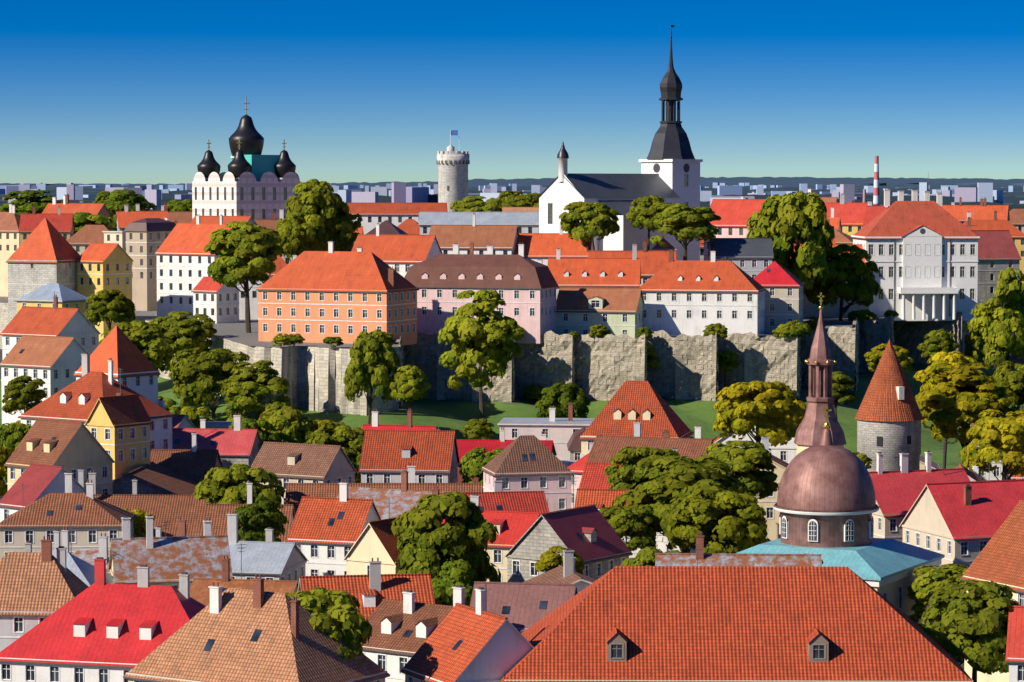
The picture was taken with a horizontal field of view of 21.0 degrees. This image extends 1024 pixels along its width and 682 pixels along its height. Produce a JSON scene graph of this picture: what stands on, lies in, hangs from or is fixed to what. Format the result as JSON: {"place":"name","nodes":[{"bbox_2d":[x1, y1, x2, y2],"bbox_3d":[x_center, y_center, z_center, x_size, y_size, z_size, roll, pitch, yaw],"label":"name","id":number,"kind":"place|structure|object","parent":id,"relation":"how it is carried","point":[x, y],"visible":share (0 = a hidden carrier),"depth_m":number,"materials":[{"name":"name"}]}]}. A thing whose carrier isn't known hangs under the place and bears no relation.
{"place":"outdoors","nodes":[
{"label":"outdoors","id":0,"kind":"place"},
{"bbox_2d":[123,574,389,681],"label":"house","id":1,"kind":"structure","parent":0,"point":[257,633],"depth_m":267.78,"materials":[{"name":"tile"}]},
{"bbox_2d":[0,322,1023,668],"bbox_3d":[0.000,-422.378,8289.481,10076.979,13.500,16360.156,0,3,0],"label":"ground","id":2,"kind":"structure","parent":0,"point":[456,416],"depth_m":558.68,"materials":[{"name":"green plant"}]},
{"bbox_2d":[2,375,46,414],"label":"tree","id":3,"kind":"object","parent":2,"relation":"on","point":[19,394],"visible":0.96,"depth_m":468.51,"materials":[{"name":"green plant"}]},
{"bbox_2d":[6,217,79,323],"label":"tower","id":4,"kind":"structure","parent":2,"relation":"on","point":[44,253],"depth_m":653.62,"materials":[{"name":"stone"}]},
{"bbox_2d":[0,463,85,521],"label":"house","id":5,"kind":"structure","parent":2,"relation":"on","point":[33,483],"depth_m":385.90,"materials":[{"name":"paint"}]},
{"bbox_2d":[0,536,88,651],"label":"house","id":6,"kind":"structure","parent":2,"relation":"on","point":[36,588],"depth_m":307.44,"materials":[{"name":"tile"}]},
{"bbox_2d":[0,335,88,424],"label":"house","id":7,"kind":"structure","parent":2,"relation":"on","point":[54,363],"depth_m":514.17,"materials":[{"name":"paint"}]},
{"bbox_2d":[0,291,100,358],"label":"house","id":8,"kind":"structure","parent":2,"relation":"on","point":[76,323],"depth_m":548.23,"materials":[{"name":"tile"}]},
{"bbox_2d":[15,283,88,315],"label":"house","id":9,"kind":"structure","parent":2,"relation":"on","point":[43,296],"depth_m":604.07,"materials":[{"name":"paint"}]},
{"bbox_2d":[4,418,115,493],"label":"house","id":10,"kind":"structure","parent":2,"relation":"on","point":[73,447],"depth_m":405.94,"materials":[{"name":"tile"}]},
{"bbox_2d":[0,472,135,559],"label":"house","id":11,"kind":"structure","parent":2,"relation":"on","point":[89,517],"depth_m":367.91,"materials":[{"name":"tile"}]},
{"bbox_2d":[18,353,174,455],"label":"house","id":12,"kind":"structure","parent":2,"relation":"on","point":[76,401],"depth_m":447.61,"materials":[{"name":"tile"}]},
{"bbox_2d":[0,557,205,681],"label":"house","id":13,"kind":"structure","parent":2,"relation":"on","point":[100,629],"depth_m":291.47,"materials":[{"name":"paint"}]},
{"bbox_2d":[85,289,135,328],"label":"tree","id":14,"kind":"object","parent":2,"relation":"on","point":[117,306],"visible":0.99,"depth_m":597.70,"materials":[{"name":"green plant"}]},
{"bbox_2d":[73,325,160,404],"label":"tower house","id":15,"kind":"structure","parent":2,"relation":"on","point":[140,372],"depth_m":475.08,"materials":[{"name":"tile"}]},
{"bbox_2d":[85,369,152,479],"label":"house","id":16,"kind":"structure","parent":2,"relation":"on","point":[118,427],"depth_m":426.40,"materials":[{"name":"paint"}]},
{"bbox_2d":[99,320,175,376],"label":"tree","id":17,"kind":"object","parent":2,"relation":"on","point":[154,348],"visible":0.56,"depth_m":559.15,"materials":[{"name":"green plant"}]},
{"bbox_2d":[78,468,207,536],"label":"house","id":18,"kind":"structure","parent":2,"relation":"on","point":[190,509],"depth_m":398.74,"materials":[{"name":"tile"}]},
{"bbox_2d":[113,461,198,494],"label":"house","id":19,"kind":"structure","parent":2,"relation":"on","point":[152,478],"depth_m":420.29,"materials":[{"name":"tile"}]},
{"bbox_2d":[108,515,232,589],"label":"house","id":20,"kind":"structure","parent":2,"relation":"on","point":[168,560],"depth_m":329.72,"materials":[{"name":"paint"}]},
{"bbox_2d":[149,311,216,386],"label":"tree","id":21,"kind":"object","parent":2,"relation":"on","point":[194,331],"visible":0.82,"depth_m":577.87,"materials":[{"name":"green plant"}]},
{"bbox_2d":[150,432,222,482],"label":"house","id":22,"kind":"structure","parent":2,"relation":"on","point":[194,463],"depth_m":437.06,"materials":[{"name":"tile"}]},
{"bbox_2d":[168,347,249,418],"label":"tree","id":23,"kind":"object","parent":2,"relation":"on","point":[209,378],"visible":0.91,"depth_m":538.93,"materials":[{"name":"green plant"}]},
{"bbox_2d":[121,511,308,582],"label":"house","id":24,"kind":"structure","parent":2,"relation":"on","point":[268,559],"depth_m":359.58,"materials":[{"name":"paint"}]},
{"bbox_2d":[172,413,262,482],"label":"house","id":25,"kind":"structure","parent":2,"relation":"on","point":[237,444],"depth_m":455.84,"materials":[{"name":"stone"}]},
{"bbox_2d":[192,463,285,503],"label":"tree","id":26,"kind":"object","parent":2,"relation":"on","point":[223,485],"visible":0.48,"depth_m":400.63,"materials":[{"name":"green plant"}]},
{"bbox_2d":[190,543,298,605],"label":"house","id":27,"kind":"structure","parent":2,"relation":"on","point":[199,590],"depth_m":321.80,"materials":[{"name":"tile"}]},
{"bbox_2d":[201,481,294,541],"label":"house","id":28,"kind":"structure","parent":2,"relation":"on","point":[217,514],"depth_m":386.74,"materials":[{"name":"tile"}]},
{"bbox_2d":[220,360,290,421],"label":"tree","id":29,"kind":"object","parent":2,"relation":"on","point":[246,390],"visible":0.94,"depth_m":529.79,"materials":[{"name":"green plant"}]},
{"bbox_2d":[232,496,288,541],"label":"tree","id":30,"kind":"object","parent":2,"relation":"on","point":[255,519],"visible":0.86,"depth_m":371.19,"materials":[{"name":"green plant"}]},
{"bbox_2d":[258,406,318,442],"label":"tree","id":31,"kind":"object","parent":2,"relation":"on","point":[285,421],"visible":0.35,"depth_m":469.12,"materials":[{"name":"green plant"}]},
{"bbox_2d":[275,214,315,260],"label":"tree","id":32,"kind":"object","parent":2,"relation":"on","point":[296,237],"visible":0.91,"depth_m":685.44,"materials":[{"name":"green plant"}]},
{"bbox_2d":[250,441,357,503],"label":"house","id":33,"kind":"structure","parent":2,"relation":"on","point":[299,463],"depth_m":422.64,"materials":[{"name":"tile"}]},
{"bbox_2d":[275,179,352,347],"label":"tree","id":34,"kind":"object","parent":2,"relation":"on","point":[315,203],"visible":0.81,"depth_m":692.71,"materials":[{"name":"green plant"}]},
{"bbox_2d":[285,587,372,664],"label":"tree","id":35,"kind":"object","parent":2,"relation":"on","point":[335,615],"visible":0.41,"depth_m":270.66,"materials":[{"name":"green plant"}]},
{"bbox_2d":[286,480,381,575],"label":"house","id":36,"kind":"structure","parent":2,"relation":"on","point":[324,534],"depth_m":370.39,"materials":[{"name":"tile"}]},
{"bbox_2d":[304,422,364,482],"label":"tree","id":37,"kind":"object","parent":2,"relation":"on","point":[352,448],"visible":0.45,"depth_m":460.85,"materials":[{"name":"green plant"}]},
{"bbox_2d":[298,558,434,619],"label":"house","id":38,"kind":"structure","parent":2,"relation":"on","point":[372,589],"depth_m":305.93,"materials":[{"name":"tile"}]},
{"bbox_2d":[343,329,400,423],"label":"tree","id":39,"kind":"object","parent":2,"relation":"on","point":[374,360],"visible":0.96,"depth_m":522.69,"materials":[{"name":"green plant"}]},
{"bbox_2d":[285,463,482,514],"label":"house","id":40,"kind":"structure","parent":2,"relation":"on","point":[295,492],"depth_m":407.89,"materials":[{"name":"tile"}]},
{"bbox_2d":[342,498,435,574],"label":"house","id":41,"kind":"structure","parent":2,"relation":"on","point":[376,539],"depth_m":334.19,"materials":[{"name":"paint"}]},
{"bbox_2d":[335,470,444,518],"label":"house","id":42,"kind":"structure","parent":2,"relation":"on","point":[403,499],"depth_m":386.12,"materials":[{"name":"paint"}]},
{"bbox_2d":[358,430,459,482],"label":"house","id":43,"kind":"structure","parent":2,"relation":"on","point":[388,456],"depth_m":434.99,"materials":[{"name":"tile"}]},
{"bbox_2d":[389,365,430,410],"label":"tree","id":44,"kind":"object","parent":2,"relation":"on","point":[408,383],"visible":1,"depth_m":514.65,"materials":[{"name":"green plant"}]},
{"bbox_2d":[361,585,465,681],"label":"house","id":45,"kind":"structure","parent":2,"relation":"on","point":[404,629],"depth_m":290.27,"materials":[{"name":"tile"}]},
{"bbox_2d":[391,491,500,604],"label":"tree","id":46,"kind":"object","parent":2,"relation":"on","point":[468,533],"visible":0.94,"depth_m":329.55,"materials":[{"name":"green plant"}]},
{"bbox_2d":[429,556,480,605],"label":"tree","id":47,"kind":"object","parent":2,"relation":"on","point":[464,574],"visible":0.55,"depth_m":326.40,"materials":[{"name":"green plant"}]},
{"bbox_2d":[400,583,533,681],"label":"house","id":48,"kind":"structure","parent":2,"relation":"on","point":[466,643],"depth_m":273.48,"materials":[{"name":"tile"}]},
{"bbox_2d":[438,289,521,437],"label":"tree","id":49,"kind":"object","parent":2,"relation":"on","point":[478,338],"visible":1,"depth_m":519.84,"materials":[{"name":"green plant"}]},
{"bbox_2d":[431,486,540,581],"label":"house","id":50,"kind":"structure","parent":2,"relation":"on","point":[513,527],"depth_m":357.23,"materials":[{"name":"tile"}]},
{"bbox_2d":[439,470,548,514],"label":"house","id":51,"kind":"structure","parent":2,"relation":"on","point":[498,499],"depth_m":382.89,"materials":[{"name":"tile"}]},
{"bbox_2d":[0,296,1015,415],"bbox_3d":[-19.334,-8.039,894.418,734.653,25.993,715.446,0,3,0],"label":"stone wall","id":52,"kind":"structure","parent":2,"relation":"on","point":[309,379],"depth_m":571.14,"materials":[{"name":"stone"}]},
{"bbox_2d":[0,203,20,296],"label":"house","id":53,"kind":"structure","parent":52,"relation":"on","point":[9,233],"depth_m":792.29,"materials":[{"name":"paint"}]},
{"bbox_2d":[75,243,132,340],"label":"house","id":54,"kind":"structure","parent":52,"relation":"on","point":[103,266],"depth_m":656.16,"materials":[{"name":"paint"}]},
{"bbox_2d":[124,218,175,310],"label":"building","id":55,"kind":"structure","parent":52,"relation":"on","point":[146,238],"depth_m":704.90,"materials":[{"name":"paint"}]},
{"bbox_2d":[155,214,231,317],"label":"house","id":56,"kind":"structure","parent":52,"relation":"on","point":[184,260],"depth_m":670.50,"materials":[{"name":"paint"}]},
{"bbox_2d":[191,277,239,341],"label":"house","id":57,"kind":"structure","parent":52,"relation":"on","point":[215,301],"depth_m":643.21,"materials":[{"name":"paint"}]},
{"bbox_2d":[204,221,284,361],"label":"tree","id":58,"kind":"object","parent":52,"relation":"on","point":[240,243],"visible":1,"depth_m":595.67,"materials":[{"name":"green plant"}]},
{"bbox_2d":[192,96,300,218],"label":"orthodox cathedral","id":59,"kind":"structure","parent":52,"relation":"on","point":[253,182],"depth_m":772.70,"materials":[{"name":"white paint"}]},
{"bbox_2d":[256,241,418,345],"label":"orange house","id":60,"kind":"structure","parent":52,"relation":"on","point":[347,297],"depth_m":563.71,"materials":[{"name":"paint"}]},
{"bbox_2d":[352,223,442,276],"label":"house","id":61,"kind":"structure","parent":52,"relation":"on","point":[401,254],"depth_m":604.16,"materials":[{"name":"tile"}]},
{"bbox_2d":[347,203,447,233],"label":"house","id":62,"kind":"structure","parent":52,"relation":"on","point":[374,214],"depth_m":770.27,"materials":[{"name":"tile"}]},
{"bbox_2d":[436,130,469,211],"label":"round tower","id":63,"kind":"structure","parent":52,"relation":"on","point":[452,176],"depth_m":911.17,"materials":[{"name":"stone"}]},
{"bbox_2d":[429,213,518,254],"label":"house","id":64,"kind":"structure","parent":52,"relation":"on","point":[502,239],"depth_m":642.16,"materials":[{"name":"tile"}]},
{"bbox_2d":[418,212,538,234],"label":"house","id":65,"kind":"structure","parent":52,"relation":"on","point":[526,222],"depth_m":706.29,"materials":[{"name":"paint"}]},
{"bbox_2d":[404,241,557,343],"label":"pink house","id":66,"kind":"structure","parent":52,"relation":"on","point":[522,286],"depth_m":575.54,"materials":[{"name":"paint"}]},
{"bbox_2d":[514,224,594,265],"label":"house","id":67,"kind":"structure","parent":52,"relation":"on","point":[542,246],"depth_m":642.32,"materials":[{"name":"tile"}]},
{"bbox_2d":[559,201,619,251],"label":"tree","id":68,"kind":"object","parent":52,"relation":"on","point":[584,221],"visible":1,"depth_m":635.59,"materials":[{"name":"green plant"}]},
{"bbox_2d":[547,243,640,299],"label":"house","id":69,"kind":"structure","parent":52,"relation":"on","point":[601,272],"depth_m":595.00,"materials":[{"name":"tile"}]},
{"bbox_2d":[556,287,643,340],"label":"green house","id":70,"kind":"structure","parent":52,"relation":"on","point":[614,311],"depth_m":581.64,"materials":[{"name":"paint"}]},
{"bbox_2d":[537,25,702,260],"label":"church with spire","id":71,"kind":"object","parent":52,"relation":"on","point":[670,169],"visible":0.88,"depth_m":676.86,"materials":[{"name":"paint"}]},
{"bbox_2d":[588,239,675,285],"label":"house","id":72,"kind":"structure","parent":52,"relation":"on","point":[653,262],"depth_m":608.49,"materials":[{"name":"tile"}]},
{"bbox_2d":[650,202,720,260],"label":"tree","id":73,"kind":"object","parent":52,"relation":"on","point":[684,222],"visible":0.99,"depth_m":620.03,"materials":[{"name":"green plant"}]},
{"bbox_2d":[639,249,766,339],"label":"white house","id":74,"kind":"structure","parent":52,"relation":"on","point":[691,298],"depth_m":585.37,"materials":[{"name":"paint"}]},
{"bbox_2d":[704,196,765,260],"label":"house","id":75,"kind":"structure","parent":52,"relation":"on","point":[734,214],"depth_m":656.41,"materials":[{"name":"tile"}]},
{"bbox_2d":[708,238,773,277],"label":"house","id":76,"kind":"structure","parent":52,"relation":"on","point":[752,257],"depth_m":623.23,"materials":[{"name":"paint"}]},
{"bbox_2d":[753,260,804,333],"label":"beige house","id":77,"kind":"structure","parent":52,"relation":"on","point":[783,286],"depth_m":596.56,"materials":[{"name":"paint"}]},
{"bbox_2d":[851,188,979,320],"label":"neoclassical building","id":78,"kind":"structure","parent":52,"relation":"on","point":[924,255],"depth_m":672.86,"materials":[{"name":"paint"}]},
{"bbox_2d":[948,230,1020,334],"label":"house","id":79,"kind":"structure","parent":52,"relation":"on","point":[997,251],"depth_m":713.07,"materials":[{"name":"paint"}]},
{"bbox_2d":[0,182,1023,208],"bbox_3d":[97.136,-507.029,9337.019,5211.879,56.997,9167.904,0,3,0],"label":"city blocks","id":80,"kind":"structure","parent":2,"relation":"on","point":[400,192],"depth_m":5617.74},
{"bbox_2d":[470,581,577,632],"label":"house","id":81,"kind":"structure","parent":2,"relation":"on","point":[522,607],"depth_m":297.18,"materials":[{"name":"tile"}]},
{"bbox_2d":[481,435,573,511],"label":"house","id":82,"kind":"structure","parent":2,"relation":"on","point":[528,462],"depth_m":419.91,"materials":[{"name":"paint"}]},
{"bbox_2d":[497,402,594,459],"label":"house","id":83,"kind":"structure","parent":2,"relation":"on","point":[559,432],"depth_m":485.96,"materials":[{"name":"paint"}]},
{"bbox_2d":[535,382,590,417],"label":"tree","id":84,"kind":"object","parent":2,"relation":"on","point":[557,398],"visible":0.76,"depth_m":518.00,"materials":[{"name":"green plant"}]},
{"bbox_2d":[503,477,632,582],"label":"maroon roofed house","id":85,"kind":"structure","parent":2,"relation":"on","point":[588,534],"depth_m":349.26,"materials":[{"name":"tile"}]},
{"bbox_2d":[599,505,656,550],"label":"tree","id":86,"kind":"object","parent":2,"relation":"on","point":[629,522],"visible":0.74,"depth_m":373.59,"materials":[{"name":"green plant"}]},
{"bbox_2d":[579,381,692,457],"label":"pyramid roof house","id":87,"kind":"structure","parent":2,"relation":"on","point":[629,403],"depth_m":470.15,"materials":[{"name":"tile"}]},
{"bbox_2d":[604,446,679,502],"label":"tree","id":88,"kind":"object","parent":2,"relation":"on","point":[635,462],"visible":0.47,"depth_m":391.80,"materials":[{"name":"green plant"}]},
{"bbox_2d":[584,420,712,465],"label":"house","id":89,"kind":"structure","parent":2,"relation":"on","point":[604,449],"depth_m":425.33,"materials":[{"name":"tile"}]},
{"bbox_2d":[612,454,757,552],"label":"tree","id":90,"kind":"object","parent":2,"relation":"on","point":[683,476],"visible":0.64,"depth_m":378.77,"materials":[{"name":"green plant"}]},
{"bbox_2d":[665,487,770,552],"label":"tree","id":91,"kind":"object","parent":2,"relation":"on","point":[741,524],"visible":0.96,"depth_m":370.36,"materials":[{"name":"green plant"}]},
{"bbox_2d":[501,544,973,681],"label":"house","id":92,"kind":"structure","parent":2,"relation":"on","point":[697,623],"depth_m":273.79,"materials":[{"name":"tile"}]},
{"bbox_2d":[605,628,828,661],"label":"dormer windows","id":93,"kind":"structure","parent":92,"relation":"on","point":[616,640],"depth_m":271.02,"materials":[{"name":"paint"}]},
{"bbox_2d":[655,533,821,566],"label":"house","id":94,"kind":"structure","parent":2,"relation":"on","point":[708,559],"depth_m":310.97,"materials":[{"name":"paint"}]},
{"bbox_2d":[704,440,778,498],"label":"tree","id":95,"kind":"object","parent":2,"relation":"on","point":[746,460],"visible":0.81,"depth_m":400.92,"materials":[{"name":"green plant"}]},
{"bbox_2d":[713,381,806,450],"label":"tree","id":96,"kind":"object","parent":2,"relation":"on","point":[774,411],"visible":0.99,"depth_m":449.44,"materials":[{"name":"yellow plant"}]},
{"bbox_2d":[746,190,833,363],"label":"tree","id":97,"kind":"object","parent":2,"relation":"on","point":[785,221],"visible":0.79,"depth_m":630.86,"materials":[{"name":"green plant"}]},
{"bbox_2d":[794,292,845,453],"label":"church spire","id":98,"kind":"structure","parent":2,"relation":"on","point":[820,362],"depth_m":361.62,"materials":[{"name":"paint"}]},
{"bbox_2d":[738,404,944,624],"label":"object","id":99,"kind":"structure","parent":2,"relation":"on","point":[826,506],"depth_m":331.94,"materials":[{"name":"paint"}]},
{"bbox_2d":[803,244,881,360],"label":"tree","id":100,"kind":"object","parent":2,"relation":"on","point":[851,268],"visible":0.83,"depth_m":648.42,"materials":[{"name":"green plant"}]},
{"bbox_2d":[855,338,922,471],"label":"round tower","id":101,"kind":"structure","parent":2,"relation":"on","point":[889,417],"depth_m":427.83,"materials":[{"name":"tile"}]},
{"bbox_2d":[869,446,969,541],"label":"house","id":102,"kind":"structure","parent":2,"relation":"on","point":[897,493],"depth_m":378.10,"materials":[{"name":"paint"}]},
{"bbox_2d":[907,564,967,661],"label":"tree","id":103,"kind":"object","parent":2,"relation":"on","point":[926,584],"visible":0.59,"depth_m":326.39,"materials":[{"name":"green plant"}]},
{"bbox_2d":[899,479,1023,569],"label":"house","id":104,"kind":"structure","parent":2,"relation":"on","point":[957,522],"depth_m":356.25,"materials":[{"name":"paint"}]},
{"bbox_2d":[915,363,1019,460],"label":"tree","id":105,"kind":"object","parent":2,"relation":"on","point":[971,398],"visible":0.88,"depth_m":438.29,"materials":[{"name":"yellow plant"}]},
{"bbox_2d":[921,579,1018,681],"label":"tree","id":106,"kind":"object","parent":2,"relation":"on","point":[971,626],"visible":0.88,"depth_m":285.36,"materials":[{"name":"green plant"}]},
{"bbox_2d":[958,409,1023,479],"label":"tree","id":107,"kind":"object","parent":2,"relation":"on","point":[993,432],"visible":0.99,"depth_m":421.45,"materials":[{"name":"yellow plant"}]},
{"bbox_2d":[960,500,1023,681],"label":"house wing","id":108,"kind":"structure","parent":2,"relation":"on","point":[999,559],"depth_m":310.22,"materials":[{"name":"tile"}]},
{"bbox_2d":[964,297,1023,371],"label":"tree","id":109,"kind":"object","parent":2,"relation":"on","point":[991,332],"visible":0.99,"depth_m":646.25,"materials":[{"name":"green plant"}]},
{"bbox_2d":[1005,605,1023,681],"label":"house","id":110,"kind":"structure","parent":2,"relation":"on","point":[1014,658],"depth_m":281.89,"materials":[{"name":"paint"}]},
{"bbox_2d":[0,177,1023,188],"bbox_3d":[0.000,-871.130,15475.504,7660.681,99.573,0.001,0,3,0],"label":"horizon ridge hill","id":111,"kind":"structure","parent":0,"point":[731,181],"depth_m":15474.23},
{"bbox_2d":[0,0,1023,184],"label":"sky","id":112,"kind":"structure","parent":0,"point":[92,91],"materials":[{"name":"blue"}]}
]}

